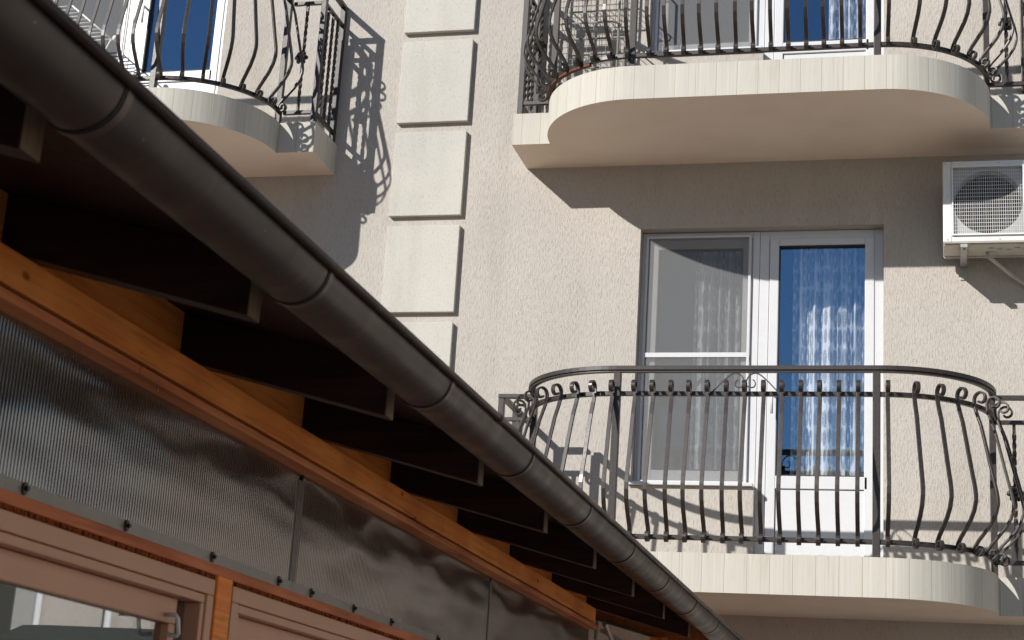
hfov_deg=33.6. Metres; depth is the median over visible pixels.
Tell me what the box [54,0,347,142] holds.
balcony railing
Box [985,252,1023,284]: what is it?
drain hose
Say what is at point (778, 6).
balcony door
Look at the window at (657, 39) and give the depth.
10.95 m
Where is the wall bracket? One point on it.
(963, 262)
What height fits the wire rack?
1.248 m
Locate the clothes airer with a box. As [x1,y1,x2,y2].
[59,5,115,49]
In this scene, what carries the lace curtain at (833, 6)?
hanging from the apartment building
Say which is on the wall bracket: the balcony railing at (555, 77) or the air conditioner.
the air conditioner
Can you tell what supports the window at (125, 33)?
in the apartment building
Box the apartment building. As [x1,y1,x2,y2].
[52,0,1023,639]
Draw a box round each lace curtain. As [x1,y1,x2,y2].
[689,251,741,469]
[790,248,864,475]
[829,0,865,39]
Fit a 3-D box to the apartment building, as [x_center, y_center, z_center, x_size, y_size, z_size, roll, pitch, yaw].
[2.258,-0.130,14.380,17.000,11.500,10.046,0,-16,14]
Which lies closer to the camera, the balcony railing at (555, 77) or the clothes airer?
the balcony railing at (555, 77)
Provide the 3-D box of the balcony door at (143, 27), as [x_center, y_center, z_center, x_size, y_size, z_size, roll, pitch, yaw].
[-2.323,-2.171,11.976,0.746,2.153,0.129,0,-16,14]
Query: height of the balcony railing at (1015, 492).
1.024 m
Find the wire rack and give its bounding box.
[541,0,625,112]
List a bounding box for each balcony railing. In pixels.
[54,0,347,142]
[498,365,1023,574]
[517,0,1023,113]
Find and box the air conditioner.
[943,160,1023,258]
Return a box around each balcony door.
[127,0,227,93]
[754,229,883,556]
[764,0,883,59]
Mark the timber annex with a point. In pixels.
(234, 404)
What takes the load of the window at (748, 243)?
in the apartment building
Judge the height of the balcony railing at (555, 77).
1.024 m
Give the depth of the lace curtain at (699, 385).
10.56 m
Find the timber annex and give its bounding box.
[0,0,743,639]
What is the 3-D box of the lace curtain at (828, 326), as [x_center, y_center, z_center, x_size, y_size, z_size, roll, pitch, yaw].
[1.966,0.500,10.289,0.540,2.150,0.093,0,-16,14]
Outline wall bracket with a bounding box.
[960,244,967,279]
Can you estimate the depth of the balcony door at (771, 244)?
10.08 m
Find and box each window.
[0,508,214,639]
[52,0,135,68]
[227,586,393,639]
[628,232,760,488]
[645,0,765,55]
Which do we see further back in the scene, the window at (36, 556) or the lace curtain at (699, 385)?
the lace curtain at (699, 385)
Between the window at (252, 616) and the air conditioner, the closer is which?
the window at (252, 616)

